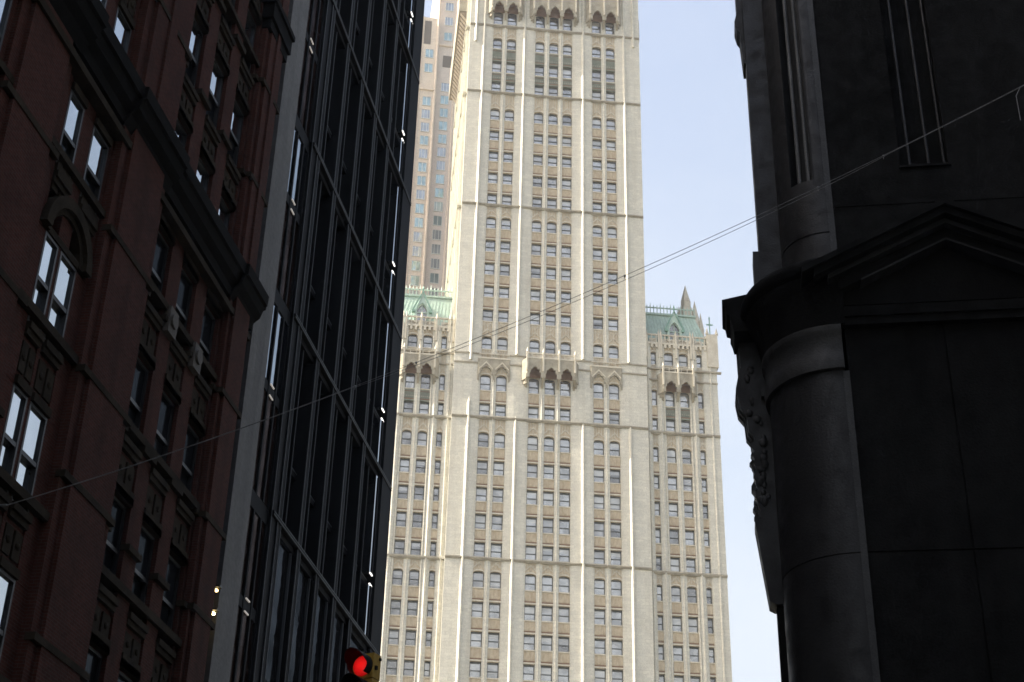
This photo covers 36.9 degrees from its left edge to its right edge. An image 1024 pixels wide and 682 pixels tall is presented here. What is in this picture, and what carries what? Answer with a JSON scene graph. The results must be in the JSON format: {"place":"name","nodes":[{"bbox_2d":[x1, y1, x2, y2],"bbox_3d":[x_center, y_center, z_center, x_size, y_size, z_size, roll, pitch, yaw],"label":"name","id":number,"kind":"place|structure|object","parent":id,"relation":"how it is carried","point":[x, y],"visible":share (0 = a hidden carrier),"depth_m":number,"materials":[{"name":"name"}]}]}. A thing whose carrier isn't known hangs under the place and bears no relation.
{"place":"outdoors","nodes":[
{"label":"outdoors","id":0,"kind":"place"},
{"bbox_2d":[342,647,381,681],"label":"traffic signal","id":1,"kind":"object","parent":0,"point":[362,666],"visible":1,"depth_m":13.44,"materials":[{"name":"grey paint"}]},
{"bbox_2d":[424,0,780,681],"label":"sky","id":2,"kind":"structure","parent":0,"point":[697,174],"materials":[{"name":"blue"}]},
{"label":"ground","id":3,"kind":"structure","parent":0,"visible":0},
{"bbox_2d":[405,0,458,295],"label":"apartment tower","id":4,"kind":"structure","parent":3,"relation":"on","point":[428,234],"depth_m":301.58,"materials":[{"name":"beige stone"}]},
{"bbox_2d":[379,0,731,681],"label":"skyscraper","id":5,"kind":"structure","parent":3,"relation":"on","point":[556,510],"depth_m":212.91,"materials":[{"name":"stone"}]},
{"bbox_2d":[386,659,396,674],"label":"window","id":6,"kind":"structure","parent":5,"relation":"in","point":[391,667],"depth_m":193.23,"materials":[{"name":"grey glass"}]},
{"bbox_2d":[392,569,402,584],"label":"window","id":7,"kind":"structure","parent":5,"relation":"in","point":[397,576],"depth_m":199.31,"materials":[{"name":"grey glass"}]},
{"bbox_2d":[396,512,406,526],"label":"window","id":8,"kind":"structure","parent":5,"relation":"in","point":[400,516],"depth_m":203.39,"materials":[{"name":"grey glass"}]},
{"bbox_2d":[403,660,413,675],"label":"window","id":9,"kind":"structure","parent":5,"relation":"in","point":[408,669],"depth_m":193.42,"materials":[{"name":"grey glass"}]},
{"bbox_2d":[408,570,418,585],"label":"window","id":10,"kind":"structure","parent":5,"relation":"in","point":[413,574],"depth_m":199.46,"materials":[{"name":"grey glass"}]},
{"bbox_2d":[469,662,480,676],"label":"window","id":11,"kind":"structure","parent":5,"relation":"in","point":[474,667],"depth_m":193.37,"materials":[{"name":"grey glass"}]},
{"bbox_2d":[470,632,481,646],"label":"window","id":12,"kind":"structure","parent":5,"relation":"in","point":[476,637],"depth_m":195.32,"materials":[{"name":"grey glass"}]},
{"bbox_2d":[471,602,482,616],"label":"window","id":13,"kind":"structure","parent":5,"relation":"in","point":[477,607],"depth_m":197.33,"materials":[{"name":"grey glass"}]},
{"bbox_2d":[472,571,483,586],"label":"window","id":14,"kind":"structure","parent":5,"relation":"in","point":[478,577],"depth_m":199.41,"materials":[{"name":"grey glass"}]},
{"bbox_2d":[474,542,484,556],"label":"window","id":15,"kind":"structure","parent":5,"relation":"in","point":[479,548],"depth_m":201.52,"materials":[{"name":"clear glass"}]},
{"bbox_2d":[475,514,485,528],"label":"window","id":16,"kind":"structure","parent":5,"relation":"in","point":[480,519],"depth_m":203.49,"materials":[{"name":"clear glass"}]},
{"bbox_2d":[476,487,486,500],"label":"window","id":17,"kind":"structure","parent":5,"relation":"in","point":[481,493],"depth_m":205.49,"materials":[{"name":"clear glass"}]},
{"bbox_2d":[480,375,490,389],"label":"window","id":18,"kind":"structure","parent":5,"relation":"in","point":[485,381],"depth_m":213.99,"materials":[{"name":"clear glass"}]},
{"bbox_2d":[487,663,498,677],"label":"window","id":19,"kind":"structure","parent":5,"relation":"in","point":[492,668],"depth_m":193.56,"materials":[{"name":"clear glass"}]},
{"bbox_2d":[488,633,498,647],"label":"window","id":20,"kind":"structure","parent":5,"relation":"in","point":[493,638],"depth_m":195.55,"materials":[{"name":"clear glass"}]},
{"bbox_2d":[489,603,499,617],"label":"window","id":21,"kind":"structure","parent":5,"relation":"in","point":[494,608],"depth_m":197.52,"materials":[{"name":"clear glass"}]},
{"bbox_2d":[490,573,500,587],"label":"window","id":22,"kind":"structure","parent":5,"relation":"in","point":[495,578],"depth_m":199.61,"materials":[{"name":"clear glass"}]},
{"bbox_2d":[491,543,501,557],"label":"window","id":23,"kind":"structure","parent":5,"relation":"in","point":[496,549],"depth_m":201.71,"materials":[{"name":"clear glass"}]},
{"bbox_2d":[491,515,502,529],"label":"window","id":24,"kind":"structure","parent":5,"relation":"in","point":[497,520],"depth_m":203.69,"materials":[{"name":"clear glass"}]},
{"bbox_2d":[494,434,504,447],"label":"window","id":25,"kind":"structure","parent":5,"relation":"in","point":[499,439],"depth_m":209.70,"materials":[{"name":"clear glass"}]},
{"bbox_2d":[523,665,533,679],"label":"window","id":26,"kind":"structure","parent":5,"relation":"in","point":[528,670],"depth_m":193.94,"materials":[{"name":"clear glass"}]},
{"bbox_2d":[523,635,534,649],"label":"window","id":27,"kind":"structure","parent":5,"relation":"in","point":[529,640],"depth_m":195.89,"materials":[{"name":"grey glass"}]},
{"bbox_2d":[524,605,534,619],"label":"window","id":28,"kind":"structure","parent":5,"relation":"in","point":[529,610],"depth_m":197.91,"materials":[{"name":"grey glass"}]},
{"bbox_2d":[525,575,535,590],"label":"window","id":29,"kind":"structure","parent":5,"relation":"in","point":[530,580],"depth_m":199.97,"materials":[{"name":"grey glass"}]},
{"bbox_2d":[525,546,535,559],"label":"window","id":30,"kind":"structure","parent":5,"relation":"in","point":[530,551],"depth_m":202.06,"materials":[{"name":"grey glass"}]},
{"bbox_2d":[526,517,536,531],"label":"window","id":31,"kind":"structure","parent":5,"relation":"in","point":[531,523],"depth_m":204.09,"materials":[{"name":"grey glass"}]},
{"bbox_2d":[541,666,551,680],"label":"window","id":32,"kind":"structure","parent":5,"relation":"in","point":[546,671],"depth_m":194.13,"materials":[{"name":"grey glass"}]},
{"bbox_2d":[541,636,551,650],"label":"window","id":33,"kind":"structure","parent":5,"relation":"in","point":[546,641],"depth_m":196.08,"materials":[{"name":"grey glass"}]},
{"bbox_2d":[541,606,552,620],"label":"window","id":34,"kind":"structure","parent":5,"relation":"in","point":[547,611],"depth_m":198.10,"materials":[{"name":"grey glass"}]},
{"bbox_2d":[542,576,552,591],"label":"window","id":35,"kind":"structure","parent":5,"relation":"in","point":[547,581],"depth_m":200.14,"materials":[{"name":"grey glass"}]},
{"bbox_2d":[542,547,552,560],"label":"window","id":36,"kind":"structure","parent":5,"relation":"in","point":[547,552],"depth_m":202.26,"materials":[{"name":"grey glass"}]},
{"bbox_2d":[543,492,553,505],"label":"window","id":37,"kind":"structure","parent":5,"relation":"in","point":[548,497],"depth_m":206.24,"materials":[{"name":"grey glass"}]},
{"bbox_2d":[388,12,714,681],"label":"window","id":38,"kind":"structure","parent":5,"relation":"in","point":[484,409],"depth_m":220.08,"materials":[{"name":"grey glass"}]},
{"bbox_2d":[558,667,568,681],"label":"window","id":39,"kind":"structure","parent":5,"relation":"in","point":[563,672],"depth_m":194.32,"materials":[{"name":"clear glass"}]},
{"bbox_2d":[558,607,568,621],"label":"window","id":40,"kind":"structure","parent":5,"relation":"in","point":[563,612],"depth_m":198.29,"materials":[{"name":"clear glass"}]},
{"bbox_2d":[558,637,568,651],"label":"window","id":41,"kind":"structure","parent":5,"relation":"in","point":[563,642],"depth_m":196.27,"materials":[{"name":"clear glass"}]},
{"bbox_2d":[559,577,569,592],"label":"window","id":42,"kind":"structure","parent":5,"relation":"in","point":[564,582],"depth_m":200.34,"materials":[{"name":"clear glass"}]},
{"bbox_2d":[559,519,569,533],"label":"window","id":43,"kind":"structure","parent":5,"relation":"in","point":[564,525],"depth_m":204.44,"materials":[{"name":"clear glass"}]},
{"bbox_2d":[559,548,569,561],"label":"window","id":44,"kind":"structure","parent":5,"relation":"in","point":[564,553],"depth_m":202.45,"materials":[{"name":"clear glass"}]},
{"bbox_2d":[559,493,569,506],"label":"window","id":45,"kind":"structure","parent":5,"relation":"in","point":[564,498],"depth_m":206.40,"materials":[{"name":"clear glass"}]},
{"bbox_2d":[560,381,569,395],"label":"window","id":46,"kind":"structure","parent":5,"relation":"in","point":[564,385],"depth_m":214.93,"materials":[{"name":"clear glass"}]},
{"bbox_2d":[594,579,604,594],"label":"window","id":47,"kind":"structure","parent":5,"relation":"in","point":[599,584],"depth_m":200.73,"materials":[{"name":"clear glass"}]},
{"bbox_2d":[594,609,604,624],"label":"window","id":48,"kind":"structure","parent":5,"relation":"in","point":[599,615],"depth_m":198.68,"materials":[{"name":"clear glass"}]},
{"bbox_2d":[594,639,604,653],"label":"window","id":49,"kind":"structure","parent":5,"relation":"in","point":[599,644],"depth_m":196.66,"materials":[{"name":"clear glass"}]},
{"bbox_2d":[594,550,604,563],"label":"window","id":50,"kind":"structure","parent":5,"relation":"in","point":[599,555],"depth_m":202.85,"materials":[{"name":"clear glass"}]},
{"bbox_2d":[610,523,620,537],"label":"window","id":51,"kind":"structure","parent":5,"relation":"in","point":[615,528],"depth_m":204.99,"materials":[{"name":"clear glass"}]},
{"bbox_2d":[611,580,621,595],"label":"window","id":52,"kind":"structure","parent":5,"relation":"in","point":[616,585],"depth_m":200.93,"materials":[{"name":"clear glass"}]},
{"bbox_2d":[611,610,621,625],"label":"window","id":53,"kind":"structure","parent":5,"relation":"in","point":[616,616],"depth_m":198.85,"materials":[{"name":"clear glass"}]},
{"bbox_2d":[612,640,622,654],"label":"window","id":54,"kind":"structure","parent":5,"relation":"in","point":[616,644],"depth_m":196.85,"materials":[{"name":"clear glass"}]},
{"bbox_2d":[671,586,680,601],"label":"window","id":55,"kind":"structure","parent":5,"relation":"in","point":[675,591],"depth_m":202.35,"materials":[{"name":"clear glass"}]},
{"bbox_2d":[687,587,696,602],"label":"window","id":56,"kind":"structure","parent":5,"relation":"in","point":[691,592],"depth_m":202.55,"materials":[{"name":"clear glass"}]},
{"bbox_2d":[722,0,1023,681],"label":"stone building","id":57,"kind":"structure","parent":3,"relation":"on","point":[873,322],"depth_m":27.17,"materials":[{"name":"stone"}]},
{"bbox_2d":[0,85,1023,505],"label":"overhead cable","id":58,"kind":"object","parent":57,"relation":"attached to","point":[526,317],"visible":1,"depth_m":28.39,"materials":[{"name":"grey paint"}]},
{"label":"pavement","id":59,"kind":"structure","parent":0,"visible":0},
{"bbox_2d":[0,0,294,681],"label":"brick building","id":60,"kind":"structure","parent":59,"relation":"on","point":[136,136],"depth_m":36.97,"materials":[{"name":"brick"}]},
{"bbox_2d":[0,0,12,49],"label":"window","id":61,"kind":"structure","parent":60,"relation":"in","point":[5,5],"depth_m":32.32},
{"bbox_2d":[0,568,15,658],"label":"window","id":62,"kind":"structure","parent":60,"relation":"in","point":[7,583],"depth_m":30.81,"materials":[{"name":"glass"}]},
{"bbox_2d":[0,383,27,492],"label":"window","id":63,"kind":"structure","parent":60,"relation":"in","point":[18,400],"depth_m":31.58,"materials":[{"name":"glass"}]},
{"bbox_2d":[11,401,47,512],"bbox_3d":[-10.211,2.472,32.163,0.190,2.300,0.850,-4,-30,9],"label":"window","id":64,"kind":"structure","parent":60,"relation":"in","point":[36,422],"depth_m":32.35,"materials":[{"name":"glass"}]},
{"bbox_2d":[27,231,58,331],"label":"window","id":65,"kind":"structure","parent":60,"relation":"in","point":[43,281],"depth_m":33.49,"materials":[{"name":"glass"}]},
{"bbox_2d":[44,250,76,353],"bbox_3d":[-10.124,-0.815,34.068,0.190,2.300,0.850,-4,-30,9],"label":"window","id":66,"kind":"structure","parent":60,"relation":"in","point":[60,302],"depth_m":34.27,"materials":[{"name":"glass"}]},
{"bbox_2d":[54,89,84,178],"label":"window","id":67,"kind":"structure","parent":60,"relation":"in","point":[75,111],"depth_m":35.33,"materials":[{"name":"glass"}]},
{"bbox_2d":[78,125,108,214],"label":"window","id":68,"kind":"structure","parent":60,"relation":"in","point":[98,151],"depth_m":36.54,"materials":[{"name":"glass"}]},
{"bbox_2d":[85,645,102,681],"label":"window","id":69,"kind":"structure","parent":60,"relation":"in","point":[94,659],"depth_m":34.91,"materials":[{"name":"glass"}]},
{"bbox_2d":[103,495,126,593],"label":"window","id":70,"kind":"structure","parent":60,"relation":"in","point":[111,555],"depth_m":36.50,"materials":[{"name":"glass"}]},
{"bbox_2d":[113,6,131,52],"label":"window","id":71,"kind":"structure","parent":60,"relation":"in","point":[121,28],"depth_m":38.64,"materials":[{"name":"glass"}]},
{"bbox_2d":[128,356,148,428],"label":"window","id":72,"kind":"structure","parent":60,"relation":"in","point":[141,372],"depth_m":38.41,"materials":[{"name":"glass"}]},
{"bbox_2d":[128,525,154,620],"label":"window","id":73,"kind":"structure","parent":60,"relation":"in","point":[146,542],"depth_m":38.09,"materials":[{"name":"glass"}]},
{"bbox_2d":[151,230,168,312],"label":"window","id":74,"kind":"structure","parent":60,"relation":"in","point":[161,250],"depth_m":40.36,"materials":[{"name":"glass"}]},
{"bbox_2d":[154,391,174,461],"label":"window","id":75,"kind":"structure","parent":60,"relation":"in","point":[165,419],"depth_m":39.99,"materials":[{"name":"glass"}]},
{"bbox_2d":[160,555,180,646],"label":"window","id":76,"kind":"structure","parent":60,"relation":"in","point":[173,568],"depth_m":39.71,"materials":[{"name":"glass"}]},
{"bbox_2d":[175,118,186,147],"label":"window","id":77,"kind":"structure","parent":60,"relation":"in","point":[179,130],"depth_m":42.51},
{"bbox_2d":[175,268,192,347],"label":"window","id":78,"kind":"structure","parent":60,"relation":"in","point":[185,285],"depth_m":41.95,"materials":[{"name":"glass"}]},
{"bbox_2d":[180,424,198,491],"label":"window","id":79,"kind":"structure","parent":60,"relation":"in","point":[189,457],"depth_m":41.62,"materials":[{"name":"glass"}]},
{"bbox_2d":[185,17,202,87],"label":"window","id":80,"kind":"structure","parent":60,"relation":"in","point":[196,35],"depth_m":44.01,"materials":[{"name":"glass"}]},
{"bbox_2d":[196,157,208,192],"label":"window","id":81,"kind":"structure","parent":60,"relation":"in","point":[202,174],"depth_m":44.05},
{"bbox_2d":[199,304,214,382],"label":"window","id":82,"kind":"structure","parent":60,"relation":"in","point":[208,324],"depth_m":43.58,"materials":[{"name":"glass"}]},
{"bbox_2d":[206,58,223,127],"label":"window","id":83,"kind":"structure","parent":60,"relation":"in","point":[215,92],"depth_m":45.57,"materials":[{"name":"glass"}]},
{"bbox_2d":[218,196,229,229],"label":"window","id":84,"kind":"structure","parent":60,"relation":"in","point":[224,213],"depth_m":45.68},
{"bbox_2d":[227,99,243,166],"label":"window","id":85,"kind":"structure","parent":60,"relation":"in","point":[237,118],"depth_m":47.20,"materials":[{"name":"glass"}]},
{"bbox_2d":[241,8,255,70],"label":"window","id":86,"kind":"structure","parent":60,"relation":"in","point":[250,28],"depth_m":49.24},
{"bbox_2d":[204,0,424,681],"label":"steel building","id":87,"kind":"structure","parent":59,"relation":"on","point":[300,580],"depth_m":55.52,"materials":[{"name":"black metal"}]},
{"bbox_2d":[229,488,268,681],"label":"window","id":88,"kind":"structure","parent":87,"relation":"in","point":[248,606],"depth_m":45.84,"materials":[{"name":"glass"}]},
{"bbox_2d":[252,288,290,509],"bbox_3d":[-7.830,1.675,48.933,0.340,7.200,2.100,-4,-30,9],"label":"window","id":89,"kind":"structure","parent":87,"relation":"in","point":[279,335],"depth_m":49.04,"materials":[{"name":"glass"}]},
{"bbox_2d":[265,542,291,681],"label":"window","id":90,"kind":"structure","parent":87,"relation":"in","point":[276,638],"depth_m":48.56,"materials":[{"name":"glass"}]},
{"bbox_2d":[282,349,303,524],"bbox_3d":[-7.542,3.276,51.305,0.550,6.820,2.070,-4,-30,9],"label":"window","id":91,"kind":"structure","parent":87,"relation":"in","point":[291,474],"depth_m":51.31,"materials":[{"name":"glass"}]},
{"bbox_2d":[276,113,309,312],"bbox_3d":[-7.665,-4.553,52.542,0.340,7.200,2.100,-4,-30,9],"label":"window","id":92,"kind":"structure","parent":87,"relation":"in","point":[285,283],"depth_m":52.66,"materials":[{"name":"glass"}]},
{"bbox_2d":[288,569,310,681],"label":"window","id":93,"kind":"structure","parent":87,"relation":"in","point":[302,601],"depth_m":50.67,"materials":[{"name":"glass"}]},
{"bbox_2d":[302,380,320,550],"bbox_3d":[-7.181,4.387,53.205,0.550,6.820,2.070,-4,-30,9],"label":"window","id":94,"kind":"structure","parent":87,"relation":"in","point":[310,502],"depth_m":53.23,"materials":[{"name":"glass"}]},
{"bbox_2d":[297,0,325,141],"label":"window","id":95,"kind":"structure","parent":87,"relation":"in","point":[314,30],"depth_m":56.04,"materials":[{"name":"glass"}]},
{"bbox_2d":[303,180,321,329],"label":"window","id":96,"kind":"structure","parent":87,"relation":"in","point":[310,293],"depth_m":54.97,"materials":[{"name":"glass"}]},
{"bbox_2d":[310,593,327,681],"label":"window","id":97,"kind":"structure","parent":87,"relation":"in","point":[322,606],"depth_m":52.77,"materials":[{"name":"glass"}]},
{"bbox_2d":[320,214,336,360],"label":"window","id":98,"kind":"structure","parent":87,"relation":"in","point":[327,324],"depth_m":56.87,"materials":[{"name":"glass"}]},
{"bbox_2d":[321,31,336,160],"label":"window","id":99,"kind":"structure","parent":87,"relation":"in","point":[327,134],"depth_m":58.62,"materials":[{"name":"glass"}]},
{"bbox_2d":[320,409,337,575],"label":"window","id":100,"kind":"structure","parent":87,"relation":"in","point":[327,527],"depth_m":55.12,"materials":[{"name":"glass"}]},
{"bbox_2d":[329,615,343,681],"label":"window","id":101,"kind":"structure","parent":87,"relation":"in","point":[338,626],"depth_m":54.82,"materials":[{"name":"glass"}]},
{"bbox_2d":[337,68,351,194],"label":"window","id":102,"kind":"structure","parent":87,"relation":"in","point":[342,168],"depth_m":60.51,"materials":[{"name":"glass"}]},
{"bbox_2d":[337,247,351,389],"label":"window","id":103,"kind":"structure","parent":87,"relation":"in","point":[343,353],"depth_m":58.79,"materials":[{"name":"glass"}]},
{"bbox_2d":[337,436,352,597],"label":"window","id":104,"kind":"structure","parent":87,"relation":"in","point":[343,552],"depth_m":57.04,"materials":[{"name":"glass"}]},
{"bbox_2d":[351,0,359,49],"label":"window","id":105,"kind":"structure","parent":87,"relation":"in","point":[355,31],"depth_m":63.44,"materials":[{"name":"glass"}]},
{"bbox_2d":[352,103,364,227],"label":"window","id":106,"kind":"structure","parent":87,"relation":"in","point":[356,202],"depth_m":62.43,"materials":[{"name":"glass"}]},
{"bbox_2d":[352,277,365,416],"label":"window","id":107,"kind":"structure","parent":87,"relation":"in","point":[357,380],"depth_m":60.70,"materials":[{"name":"glass"}]},
{"bbox_2d":[352,465,379,638],"bbox_3d":[-5.960,7.933,59.269,0.680,6.820,2.950,-4,-30,9],"label":"window","id":108,"kind":"structure","parent":87,"relation":"in","point":[371,483],"depth_m":59.86,"materials":[{"name":"glass"}]},
{"bbox_2d":[365,0,373,84],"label":"window","id":109,"kind":"structure","parent":87,"relation":"in","point":[368,62],"depth_m":65.77,"materials":[{"name":"glass"}]},
{"bbox_2d":[366,135,377,258],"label":"window","id":110,"kind":"structure","parent":87,"relation":"in","point":[370,231],"depth_m":64.31,"materials":[{"name":"glass"}]},
{"bbox_2d":[366,310,390,466],"bbox_3d":[-5.795,1.705,62.878,0.680,6.820,2.950,-4,-30,9],"label":"window","id":111,"kind":"structure","parent":87,"relation":"in","point":[380,363],"depth_m":63.50,"materials":[{"name":"glass"}]},
{"bbox_2d":[377,9,387,115],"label":"window","id":112,"kind":"structure","parent":87,"relation":"in","point":[381,97],"depth_m":67.95,"materials":[{"name":"glass"}]},
{"bbox_2d":[379,172,400,313],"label":"window","id":113,"kind":"structure","parent":87,"relation":"in","point":[389,236],"depth_m":67.14,"materials":[{"name":"glass"}]},
{"bbox_2d":[390,47,409,176],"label":"window","id":114,"kind":"structure","parent":87,"relation":"in","point":[402,71],"depth_m":70.77,"materials":[{"name":"glass"}]},
{"bbox_2d":[399,0,414,53],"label":"window","id":115,"kind":"structure","parent":87,"relation":"in","point":[407,6],"depth_m":73.63,"materials":[{"name":"glass"}]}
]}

